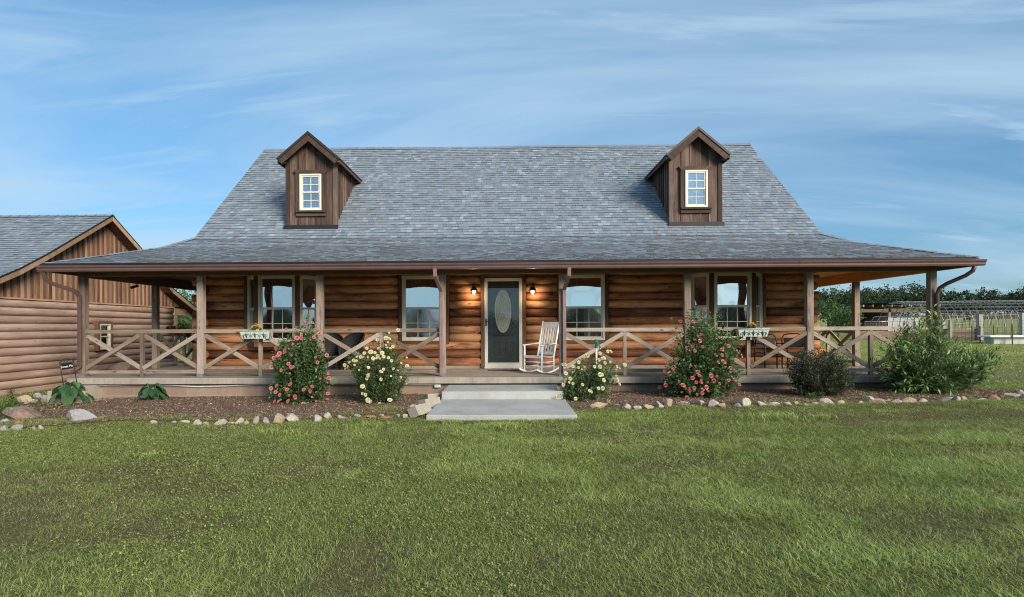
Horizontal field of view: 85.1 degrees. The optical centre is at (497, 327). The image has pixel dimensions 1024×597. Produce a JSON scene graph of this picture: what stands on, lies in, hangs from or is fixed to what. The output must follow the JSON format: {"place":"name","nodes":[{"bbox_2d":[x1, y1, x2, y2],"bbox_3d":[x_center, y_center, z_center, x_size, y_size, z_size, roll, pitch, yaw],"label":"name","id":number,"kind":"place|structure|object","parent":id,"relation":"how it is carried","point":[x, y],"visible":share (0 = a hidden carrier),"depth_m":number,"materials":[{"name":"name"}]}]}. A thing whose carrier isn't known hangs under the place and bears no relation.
{"place":"outdoors","nodes":[
{"label":"outdoors","id":0,"kind":"place"},
{"bbox_2d":[0,315,1023,596],"bbox_3d":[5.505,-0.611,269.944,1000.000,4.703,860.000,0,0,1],"label":"lawn","id":1,"kind":"structure","parent":0,"point":[374,583],"depth_m":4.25,"materials":[{"name":"plant"}]},
{"bbox_2d":[0,425,8,431],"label":"edging rock","id":2,"kind":"object","parent":1,"relation":"on","point":[4,427],"visible":0.74,"depth_m":8.72,"materials":[{"name":"grey stone"}]},
{"bbox_2d":[0,401,20,415],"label":"leafy plant","id":3,"kind":"object","parent":1,"relation":"on","point":[6,405],"visible":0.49,"depth_m":10.62,"materials":[{"name":"green plant"}]},
{"bbox_2d":[6,387,17,403],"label":"weed stalk","id":4,"kind":"object","parent":1,"relation":"on","point":[10,393],"visible":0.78,"depth_m":11.20,"materials":[{"name":"green plant"}]},
{"bbox_2d":[11,424,22,430],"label":"edging rock","id":5,"kind":"object","parent":1,"relation":"on","point":[18,426],"visible":0.73,"depth_m":8.80,"materials":[{"name":"stone"}]},
{"bbox_2d":[17,395,31,401],"bbox_3d":[-10.656,1.634,12.568,0.310,0.227,0.146,0,0,9],"label":"edging rock","id":6,"kind":"object","parent":1,"relation":"on","point":[24,398],"visible":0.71,"depth_m":12.53,"materials":[{"name":"beige stone"}]},
{"bbox_2d":[48,381,95,405],"bbox_3d":[-9.243,1.436,12.069,0.871,0.567,0.811,0,0,1],"label":"broad leaf plant","id":7,"kind":"object","parent":1,"relation":"on","point":[67,392],"visible":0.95,"depth_m":11.96,"materials":[{"name":"green plant"}]},
{"bbox_2d":[47,384,101,403],"bbox_3d":[-9.404,1.516,12.420,0.830,0.450,0.550,0,0,1],"label":"side step","id":8,"kind":"object","parent":1,"relation":"on","point":[94,391],"visible":0.4,"depth_m":12.31,"materials":[{"name":"concrete"}]},
{"bbox_2d":[0,214,196,395],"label":"log garage","id":9,"kind":"structure","parent":1,"relation":"on","point":[38,328],"depth_m":16.02,"materials":[{"name":"wood"}]},
{"bbox_2d":[93,321,112,350],"bbox_3d":[-12.260,0.257,17.316,0.177,0.914,0.623,0,0,1],"label":"window","id":10,"kind":"structure","parent":9,"relation":"in","point":[107,339],"depth_m":17.29,"materials":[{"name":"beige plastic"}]},
{"bbox_2d":[108,361,139,369],"bbox_3d":[-11.133,1.285,16.765,0.594,0.536,0.956,0,0,44],"label":"boulder","id":11,"kind":"object","parent":1,"relation":"on","point":[122,366],"visible":0.34,"depth_m":16.53,"materials":[{"name":"beige stone"}]},
{"bbox_2d":[133,449,171,459],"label":"grass tuft","id":12,"kind":"object","parent":1,"relation":"on","point":[154,454],"visible":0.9,"depth_m":6.66,"materials":[{"name":"green plant"}]},
{"bbox_2d":[175,289,196,350],"bbox_3d":[-20.121,-0.599,36.286,6.914,4.818,6.756,0,0,-30],"label":"yard tree","id":13,"kind":"object","parent":1,"relation":"on","point":[189,324],"visible":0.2,"depth_m":35.63,"materials":[{"name":"green plant"}]},
{"bbox_2d":[177,293,196,347],"bbox_3d":[-22.736,-0.538,40.224,5.831,4.581,6.589,0,0,1],"label":"yard tree","id":14,"kind":"object","parent":1,"relation":"on","point":[184,320],"visible":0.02,"depth_m":39.60,"materials":[{"name":"green plant"}]},
{"bbox_2d":[192,419,201,425],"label":"edging rock","id":15,"kind":"object","parent":1,"relation":"on","point":[197,421],"visible":0.69,"depth_m":8.99,"materials":[{"name":"stone"}]},
{"bbox_2d":[213,419,227,425],"bbox_3d":[-4.496,1.556,9.014,0.247,0.120,0.114,-20,9,-30],"label":"edging rock","id":16,"kind":"object","parent":1,"relation":"on","point":[222,421],"visible":0.73,"depth_m":9.01,"materials":[{"name":"stone"}]},
{"bbox_2d":[273,413,284,423],"bbox_3d":[-3.564,1.496,9.066,0.180,0.215,0.151,0,0,6],"label":"edging rock","id":17,"kind":"object","parent":1,"relation":"on","point":[279,418],"visible":0.88,"depth_m":9.01,"materials":[{"name":"beige stone"}]},
{"bbox_2d":[255,425,311,434],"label":"grass tuft","id":18,"kind":"object","parent":1,"relation":"on","point":[279,431],"visible":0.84,"depth_m":8.17,"materials":[{"name":"green plant"}]},
{"bbox_2d":[285,413,298,420],"bbox_3d":[-3.443,1.529,9.329,0.227,0.190,0.152,0,0,-24],"label":"edging rock","id":19,"kind":"object","parent":1,"relation":"on","point":[290,416],"visible":0.77,"depth_m":9.29,"materials":[{"name":"stone"}]},
{"bbox_2d":[313,414,321,421],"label":"edging rock","id":20,"kind":"object","parent":1,"relation":"on","point":[316,417],"visible":0.77,"depth_m":9.17,"materials":[{"name":"stone"}]},
{"bbox_2d":[341,421,407,431],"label":"grass tuft","id":21,"kind":"object","parent":1,"relation":"on","point":[365,424],"visible":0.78,"depth_m":8.49,"materials":[{"name":"plant"}]},
{"bbox_2d":[407,402,431,417],"bbox_3d":[-1.327,1.427,9.544,0.190,0.190,0.400,-32,-15,25],"label":"concrete block","id":22,"kind":"object","parent":1,"relation":"on","point":[419,410],"depth_m":9.41,"materials":[{"name":"beige concrete"}]},
{"bbox_2d":[418,397,440,406],"bbox_3d":[-1.270,1.421,10.415,0.190,0.190,0.400,-15,-9,35],"label":"concrete block","id":23,"kind":"object","parent":1,"relation":"on","point":[433,402],"depth_m":10.33,"materials":[{"name":"beige concrete"}]},
{"bbox_2d":[424,393,441,399],"bbox_3d":[-1.273,1.429,11.279,0.400,0.190,0.190,0,-6,-34],"label":"concrete block","id":24,"kind":"object","parent":1,"relation":"on","point":[433,395],"depth_m":11.18,"materials":[{"name":"beige concrete"}]},
{"bbox_2d":[443,419,467,423],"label":"grass tuft","id":25,"kind":"object","parent":1,"relation":"on","point":[452,422],"visible":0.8,"depth_m":8.76,"materials":[{"name":"green plant"}]},
{"bbox_2d":[426,385,576,420],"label":"front steps","id":26,"kind":"structure","parent":1,"relation":"on","point":[494,402],"depth_m":10.35,"materials":[{"name":"concrete"}]},
{"bbox_2d":[479,420,536,431],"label":"grass tuft","id":27,"kind":"object","parent":1,"relation":"on","point":[514,426],"visible":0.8,"depth_m":8.14,"materials":[{"name":"green plant"}]},
{"bbox_2d":[35,126,986,399],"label":"log house","id":28,"kind":"structure","parent":1,"relation":"on","point":[625,254],"depth_m":14.92,"materials":[{"name":"wood"}]},
{"bbox_2d":[169,333,191,336],"bbox_3d":[-9.610,0.170,16.872,0.268,0.256,0.952,0,0,1],"label":"flower box","id":29,"kind":"object","parent":28,"relation":"attached to","point":[174,334],"visible":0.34,"depth_m":16.50,"materials":[{"name":"metal"}]},
{"bbox_2d":[176,322,188,328],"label":"potted flower","id":30,"kind":"object","parent":29,"relation":"in","point":[182,326],"visible":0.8,"depth_m":16.95,"materials":[{"name":"green plant"}]},
{"bbox_2d":[239,330,272,340],"bbox_3d":[-5.441,0.178,12.586,0.712,0.256,0.268,0,0,-2],"label":"flower box","id":31,"kind":"object","parent":28,"relation":"attached to","point":[248,334],"visible":0.99,"depth_m":12.49,"materials":[{"name":"white wood"}]},
{"bbox_2d":[250,323,262,330],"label":"potted flower","id":32,"kind":"object","parent":31,"relation":"in","point":[255,326],"visible":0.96,"depth_m":12.55,"materials":[{"name":"yellow plant"}]},
{"bbox_2d":[99,384,440,387],"bbox_3d":[-5.367,1.298,12.552,8.186,0.117,0.060,0,0,1],"label":"conduit pipe","id":33,"kind":"object","parent":28,"relation":"attached to","point":[437,385],"visible":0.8,"depth_m":12.57,"materials":[{"name":"white plastic"}]},
{"bbox_2d":[244,275,315,346],"bbox_3d":[-5.795,-0.506,14.867,2.110,2.028,0.557,0,0,1],"label":"bay window","id":34,"kind":"structure","parent":28,"relation":"in","point":[297,293],"depth_m":14.65,"materials":[{"name":"glass"}]},
{"bbox_2d":[324,333,345,369],"bbox_3d":[-4.311,0.606,14.408,0.724,1.022,0.680,0,0,-29],"label":"wicker chair","id":35,"kind":"object","parent":28,"relation":"on","point":[331,347],"visible":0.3,"depth_m":14.67,"materials":[{"name":"black wicker"}]},
{"bbox_2d":[335,332,365,369],"bbox_3d":[-3.755,0.603,14.298,0.724,1.022,0.680,0,0,29],"label":"wicker chair","id":36,"kind":"object","parent":28,"relation":"on","point":[353,339],"visible":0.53,"depth_m":14.54,"materials":[{"name":"black wicker"}]},
{"bbox_2d":[398,274,448,343],"bbox_3d":[-1.986,-0.522,15.026,1.350,1.938,0.159,0,0,1],"label":"window","id":37,"kind":"structure","parent":28,"relation":"in","point":[415,292],"depth_m":14.99,"materials":[{"name":"glass"}]},
{"bbox_2d":[470,282,477,294],"bbox_3d":[-0.629,-1.037,14.774,0.228,0.330,0.344,0,0,1],"label":"wall lamp","id":38,"kind":"object","parent":28,"relation":"attached to","point":[473,290],"visible":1,"depth_m":14.68,"materials":[{"name":"metal"}]},
{"bbox_2d":[488,369,518,370],"bbox_3d":[0.163,1.085,14.335,0.788,0.018,0.430,0,0,1],"label":"doormat","id":39,"kind":"object","parent":28,"relation":"on","point":[503,370],"visible":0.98,"depth_m":14.13,"materials":[{"name":"rubber"}]},
{"bbox_2d":[481,274,525,368],"bbox_3d":[0.153,-0.172,14.912,1.205,2.528,0.175,0,0,1],"label":"front door","id":40,"kind":"structure","parent":28,"relation":"in","point":[503,304],"depth_m":14.94,"materials":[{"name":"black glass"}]},
{"bbox_2d":[528,282,536,294],"bbox_3d":[0.920,-1.035,14.742,0.228,0.329,0.344,0,0,1],"label":"wall lamp","id":41,"kind":"object","parent":28,"relation":"attached to","point":[532,289],"visible":1,"depth_m":14.64,"materials":[{"name":"metal"}]},
{"bbox_2d":[519,321,558,373],"bbox_3d":[1.018,0.459,13.436,0.646,1.262,0.907,0,0,44],"label":"rocking chair","id":42,"kind":"object","parent":28,"relation":"on","point":[548,325],"visible":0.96,"depth_m":13.52,"materials":[{"name":"white paint"}]},
{"bbox_2d":[557,273,608,343],"bbox_3d":[2.280,-0.541,14.939,1.345,1.938,0.159,0,0,1],"label":"window","id":43,"kind":"structure","parent":28,"relation":"in","point":[588,292],"depth_m":14.90,"materials":[{"name":"glass"}]},
{"bbox_2d":[691,273,765,344],"bbox_3d":[6.072,-0.558,14.622,2.050,2.028,0.551,0,0,1],"label":"bay window","id":44,"kind":"structure","parent":28,"relation":"in","point":[710,291],"depth_m":14.41,"materials":[{"name":"glass"}]},
{"bbox_2d":[735,328,770,338],"bbox_3d":[5.642,0.128,12.360,0.712,0.256,0.268,0,0,6],"label":"flower box","id":45,"kind":"object","parent":28,"relation":"attached to","point":[752,332],"visible":0.99,"depth_m":12.27,"materials":[{"name":"white wood"}]},
{"bbox_2d":[747,322,757,327],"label":"potted flower","id":46,"kind":"object","parent":45,"relation":"on","point":[752,325],"visible":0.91,"depth_m":12.33,"materials":[{"name":"yellow plant"}]},
{"bbox_2d":[754,333,788,367],"bbox_3d":[6.845,0.606,13.988,0.612,0.921,0.582,0,0,-3],"label":"patio chair","id":47,"kind":"object","parent":28,"relation":"on","point":[759,344],"visible":0.59,"depth_m":14.21,"materials":[{"name":"black metal"}]},
{"bbox_2d":[781,333,803,367],"bbox_3d":[7.554,0.603,14.073,0.612,0.921,0.582,0,0,13],"label":"patio chair","id":48,"kind":"object","parent":28,"relation":"on","point":[799,343],"visible":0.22,"depth_m":14.31,"materials":[{"name":"black metal"}]},
{"bbox_2d":[0,386,1023,429],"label":"flower bed","id":49,"kind":"object","parent":1,"relation":"on","point":[241,405],"visible":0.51,"depth_m":10.81,"materials":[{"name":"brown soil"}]},
{"bbox_2d":[2,406,41,419],"bbox_3d":[-8.546,1.585,9.970,0.686,0.323,0.434,6,4,-10],"label":"boulder","id":50,"kind":"object","parent":49,"relation":"on","point":[21,412],"visible":0.82,"depth_m":9.87,"materials":[{"name":"beige stone"}]},
{"bbox_2d":[58,358,76,384],"bbox_3d":[-9.322,0.962,12.089,0.411,0.608,0.024,0,0,1],"label":"garden sign","id":51,"kind":"object","parent":49,"relation":"on","point":[66,365],"visible":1,"depth_m":12.08,"materials":[{"name":"black metal"}]},
{"bbox_2d":[66,409,96,421],"bbox_3d":[-7.090,1.532,9.446,0.449,0.303,0.292,0,0,15],"label":"boulder","id":52,"kind":"object","parent":49,"relation":"on","point":[73,415],"visible":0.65,"depth_m":9.39,"materials":[{"name":"grey stone"}]},
{"bbox_2d":[135,383,170,400],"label":"broad leaf plant","id":53,"kind":"object","parent":49,"relation":"on","point":[155,394],"visible":0.94,"depth_m":12.11,"materials":[{"name":"green plant"}]},
{"bbox_2d":[180,402,230,410],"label":"dry weed","id":54,"kind":"object","parent":49,"relation":"on","point":[205,407],"visible":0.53,"depth_m":10.53,"materials":[{"name":"brown plant"}]},
{"bbox_2d":[267,314,333,404],"bbox_3d":[-4.057,0.674,11.433,1.308,1.913,1.120,0,0,1],"label":"rose bush","id":55,"kind":"object","parent":49,"relation":"on","point":[301,374],"visible":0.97,"depth_m":11.28,"materials":[{"name":"green plant"}]},
{"bbox_2d":[343,328,411,403],"bbox_3d":[-2.426,0.804,11.346,1.404,1.582,1.008,0,0,1],"label":"rose bush","id":56,"kind":"object","parent":49,"relation":"on","point":[378,385],"visible":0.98,"depth_m":11.19,"materials":[{"name":"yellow plant"}]},
{"bbox_2d":[555,350,626,401],"bbox_3d":[1.787,0.972,11.213,1.429,1.061,0.879,0,0,-31],"label":"rose bush","id":57,"kind":"object","parent":49,"relation":"on","point":[578,388],"visible":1,"depth_m":11.11,"materials":[{"name":"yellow plant"}]},
{"bbox_2d":[594,339,600,363],"bbox_3d":[2.132,0.883,11.892,0.146,1.272,0.090,0,0,39],"label":"yard hydrant","id":58,"kind":"object","parent":49,"relation":"on","point":[596,344],"visible":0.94,"depth_m":11.89,"materials":[{"name":"white metal"}]},
{"bbox_2d":[664,399,672,406],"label":"edging rock","id":59,"kind":"object","parent":49,"relation":"on","point":[667,402],"visible":0.77,"depth_m":10.16,"materials":[{"name":"beige stone"}]},
{"bbox_2d":[658,307,743,398],"bbox_3d":[4.153,0.524,11.328,1.731,1.919,1.252,0,0,1],"label":"rose bush","id":60,"kind":"object","parent":49,"relation":"on","point":[703,371],"visible":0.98,"depth_m":11.20,"materials":[{"name":"green plant"}]},
{"bbox_2d":[806,392,822,398],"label":"leafy plant","id":61,"kind":"object","parent":49,"relation":"on","point":[813,395],"visible":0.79,"depth_m":10.81,"materials":[{"name":"green plant"}]},
{"bbox_2d":[782,347,861,396],"bbox_3d":[6.513,0.907,11.279,1.491,1.031,1.269,0,0,1],"label":"dark shrub","id":62,"kind":"object","parent":49,"relation":"on","point":[823,377],"visible":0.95,"depth_m":11.06,"materials":[{"name":"green plant"}]},
{"bbox_2d":[818,398,834,403],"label":"edging rock","id":63,"kind":"object","parent":49,"relation":"on","point":[825,400],"visible":0.59,"depth_m":10.25,"materials":[{"name":"stone"}]},
{"bbox_2d":[859,303,1008,395],"bbox_3d":[9.006,0.480,11.403,2.732,1.970,1.545,0,0,1],"label":"lance leaf shrub","id":64,"kind":"object","parent":49,"relation":"on","point":[933,368],"visible":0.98,"depth_m":11.26,"materials":[{"name":"green plant"}]},
{"bbox_2d":[937,397,952,400],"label":"edging rock","id":65,"kind":"object","parent":49,"relation":"on","point":[945,398],"visible":0.82,"depth_m":10.28,"materials":[{"name":"grey stone"}]},
{"bbox_2d":[538,418,559,421],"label":"grass tuft","id":66,"kind":"object","parent":1,"relation":"on","point":[548,420],"visible":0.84,"depth_m":8.88,"materials":[{"name":"green plant"}]},
{"bbox_2d":[590,402,606,408],"bbox_3d":[1.869,1.450,10.274,0.389,0.157,0.225,1,-13,-16],"label":"edging rock","id":67,"kind":"object","parent":1,"relation":"on","point":[597,404],"visible":0.86,"depth_m":10.19,"materials":[{"name":"beige stone"}]},
{"bbox_2d":[622,403,631,408],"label":"edging rock","id":68,"kind":"object","parent":1,"relation":"on","point":[627,406],"visible":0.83,"depth_m":9.99,"materials":[{"name":"stone"}]},
{"bbox_2d":[708,400,718,406],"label":"edging rock","id":69,"kind":"object","parent":1,"relation":"on","point":[712,403],"visible":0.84,"depth_m":10.09,"materials":[{"name":"stone"}]},
{"bbox_2d":[741,398,750,406],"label":"edging rock","id":70,"kind":"object","parent":1,"relation":"on","point":[746,402],"visible":0.73,"depth_m":10.07,"materials":[{"name":"stone"}]},
{"bbox_2d":[766,402,779,406],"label":"edging rock","id":71,"kind":"object","parent":1,"relation":"on","point":[771,403],"visible":0.81,"depth_m":10.04,"materials":[{"name":"stone"}]},
{"bbox_2d":[731,410,825,421],"bbox_3d":[4.397,1.379,8.705,1.643,0.123,0.865,0,0,1],"label":"grass tuft","id":72,"kind":"object","parent":1,"relation":"on","point":[786,416],"visible":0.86,"depth_m":8.66,"materials":[{"name":"green plant"}]},
{"bbox_2d":[804,412,840,419],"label":"grass tuft","id":73,"kind":"object","parent":1,"relation":"on","point":[820,417],"visible":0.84,"depth_m":8.63,"materials":[{"name":"green plant"}]},
{"bbox_2d":[815,287,841,316],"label":"wood edge tree","id":74,"kind":"object","parent":1,"relation":"on","point":[825,296],"visible":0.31,"depth_m":109.07,"materials":[{"name":"green plant"}]},
{"bbox_2d":[822,285,851,304],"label":"wood edge tree","id":75,"kind":"object","parent":1,"relation":"on","point":[835,290],"visible":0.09,"depth_m":116.25,"materials":[{"name":"green plant"}]},
{"bbox_2d":[816,298,866,336],"bbox_3d":[20.570,-0.465,33.617,3.070,2.630,2.840,0,0,1],"label":"young tree","id":76,"kind":"object","parent":1,"relation":"on","point":[834,319],"visible":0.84,"depth_m":33.33,"materials":[{"name":"green plant"}]},
{"bbox_2d":[837,284,881,304],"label":"wood edge tree","id":77,"kind":"object","parent":1,"relation":"on","point":[848,295],"visible":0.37,"depth_m":106.26,"materials":[{"name":"green plant"}]},
{"bbox_2d":[862,396,874,402],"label":"edging rock","id":78,"kind":"object","parent":1,"relation":"on","point":[870,399],"visible":0.68,"depth_m":10.29,"materials":[{"name":"stone"}]},
{"bbox_2d":[865,321,887,330],"bbox_3d":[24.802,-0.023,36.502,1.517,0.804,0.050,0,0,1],"label":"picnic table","id":79,"kind":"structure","parent":1,"relation":"on","point":[876,323],"depth_m":36.49,"materials":[{"name":"grey metal"}]},
{"bbox_2d":[863,284,891,301],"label":"wood edge tree","id":80,"kind":"object","parent":1,"relation":"on","point":[878,291],"visible":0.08,"depth_m":117.89,"materials":[{"name":"green plant"}]},
{"bbox_2d":[874,398,885,402],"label":"edging rock","id":81,"kind":"object","parent":1,"relation":"on","point":[877,400],"visible":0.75,"depth_m":10.24,"materials":[{"name":"beige stone"}]},
{"bbox_2d":[827,302,940,332],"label":"shed","id":82,"kind":"structure","parent":1,"relation":"on","point":[869,311],"depth_m":39.59,"materials":[{"name":"metal"}]},
{"bbox_2d":[860,330,915,339],"bbox_3d":[21.173,0.426,30.575,3.435,0.526,0.030,0,0,1],"label":"board screen","id":83,"kind":"object","parent":1,"relation":"on","point":[885,333],"visible":0.27,"depth_m":30.56,"materials":[{"name":"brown wood"}]},
{"bbox_2d":[870,285,925,315],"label":"wood edge tree","id":84,"kind":"object","parent":1,"relation":"on","point":[892,297],"visible":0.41,"depth_m":109.07,"materials":[{"name":"green plant"}]},
{"bbox_2d":[888,317,920,333],"bbox_3d":[27.540,-0.105,37.741,2.190,1.217,0.030,0,0,1],"label":"whitewashed screen","id":85,"kind":"object","parent":1,"relation":"on","point":[890,320],"visible":0.29,"depth_m":37.73,"materials":[{"name":"white wood"}]},
{"bbox_2d":[901,397,916,402],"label":"edging rock","id":86,"kind":"object","parent":1,"relation":"on","point":[909,399],"visible":0.69,"depth_m":10.24,"materials":[{"name":"beige stone"}]},
{"bbox_2d":[885,280,940,315],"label":"wood edge tree","id":87,"kind":"object","parent":1,"relation":"on","point":[912,288],"visible":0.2,"depth_m":116.12,"materials":[{"name":"green plant"}]},
{"bbox_2d":[906,286,952,314],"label":"wood edge tree","id":88,"kind":"object","parent":1,"relation":"on","point":[919,291],"visible":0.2,"depth_m":106.78,"materials":[{"name":"green plant"}]},
{"bbox_2d":[918,288,958,314],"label":"wood edge tree","id":89,"kind":"object","parent":1,"relation":"on","point":[944,295],"visible":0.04,"depth_m":113.14,"materials":[{"name":"green plant"}]},
{"bbox_2d":[940,319,945,339],"bbox_3d":[23.742,0.206,29.722,0.165,1.331,0.144,0,0,1],"label":"fence post","id":90,"kind":"object","parent":1,"relation":"on","point":[943,323],"visible":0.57,"depth_m":29.65,"materials":[{"name":"grey wood"}]},
{"bbox_2d":[948,320,951,338],"bbox_3d":[23.807,0.248,29.320,0.121,1.271,0.108,0,0,1],"label":"fence post","id":91,"kind":"object","parent":1,"relation":"on","point":[950,327],"visible":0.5,"depth_m":29.27,"materials":[{"name":"grey wood"}]},
{"bbox_2d":[878,300,1023,334],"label":"trellis tunnel","id":92,"kind":"structure","parent":1,"relation":"on","point":[981,302],"depth_m":32.52,"materials":[{"name":"grey metal"}]},
{"bbox_2d":[943,329,976,339],"bbox_3d":[24.542,0.364,29.506,1.919,0.610,0.030,0,0,1],"label":"board screen","id":93,"kind":"object","parent":1,"relation":"on","point":[960,337],"visible":0.43,"depth_m":29.49,"materials":[{"name":"brown wood"}]},
{"bbox_2d":[939,288,981,315],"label":"wood edge tree","id":94,"kind":"object","parent":1,"relation":"on","point":[955,296],"visible":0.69,"depth_m":105.38,"materials":[{"name":"green plant"}]},
{"bbox_2d":[957,290,993,314],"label":"wood edge tree","id":95,"kind":"object","parent":1,"relation":"on","point":[971,302],"visible":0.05,"depth_m":111.49,"materials":[{"name":"green plant"}]},
{"bbox_2d":[976,314,983,339],"bbox_3d":[25.421,0.091,29.388,0.230,1.568,0.180,0,0,1],"label":"fence post","id":96,"kind":"object","parent":1,"relation":"on","point":[979,318],"visible":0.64,"depth_m":29.30,"materials":[{"name":"grey wood"}]},
{"bbox_2d":[946,314,1018,334],"bbox_3d":[25.687,-0.164,29.482,3.909,1.138,0.017,0,0,1],"label":"rail wire","id":97,"kind":"object","parent":96,"relation":"attached to","point":[992,327],"visible":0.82,"depth_m":29.48,"materials":[{"name":"grey metal"}]},
{"bbox_2d":[941,312,1021,318],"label":"picket fence","id":98,"kind":"object","parent":1,"relation":"on","point":[961,316],"visible":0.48,"depth_m":86.50,"materials":[{"name":"grey metal"}]},
{"bbox_2d":[963,287,1008,314],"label":"wood edge tree","id":99,"kind":"object","parent":1,"relation":"on","point":[993,294],"visible":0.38,"depth_m":107.10,"materials":[{"name":"green plant"}]},
{"bbox_2d":[954,320,1021,340],"bbox_3d":[25.241,0.143,27.490,5.359,1.020,0.010,0,0,1],"label":"fence","id":100,"kind":"object","parent":1,"relation":"on","point":[1002,330],"visible":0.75,"depth_m":27.52,"materials":[{"name":"grey metal"}]},
{"bbox_2d":[987,395,1000,400],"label":"edging rock","id":101,"kind":"object","parent":1,"relation":"on","point":[994,397],"visible":0.68,"depth_m":10.30,"materials":[{"name":"stone"}]},
{"bbox_2d":[977,335,1023,343],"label":"white trough","id":102,"kind":"object","parent":1,"relation":"on","point":[1002,339],"visible":0.84,"depth_m":26.18,"materials":[{"name":"paint"}]},
{"bbox_2d":[985,288,1022,314],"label":"wood edge tree","id":103,"kind":"object","parent":1,"relation":"on","point":[1003,299],"visible":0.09,"depth_m":117.55,"materials":[{"name":"green plant"}]},
{"bbox_2d":[1000,284,1023,315],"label":"wood edge tree","id":104,"kind":"object","parent":1,"relation":"on","point":[1017,297],"visible":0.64,"depth_m":111.82,"materials":[{"name":"green plant"}]},
{"bbox_2d":[1004,393,1019,396],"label":"edging rock","id":105,"kind":"object","parent":1,"relation":"on","point":[1011,394],"visible":0.45,"depth_m":10.69,"materials":[{"name":"stone"}]},
{"bbox_2d":[1019,313,1023,334],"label":"fence post","id":106,"kind":"object","parent":1,"relation":"on","point":[1021,321],"visible":0.6,"depth_m":29.30,"materials":[{"name":"grey wood"}]},
{"bbox_2d":[0,0,1023,315],"label":"sky","id":107,"kind":"structure","parent":0,"point":[897,123],"materials":[{"name":"blue"}]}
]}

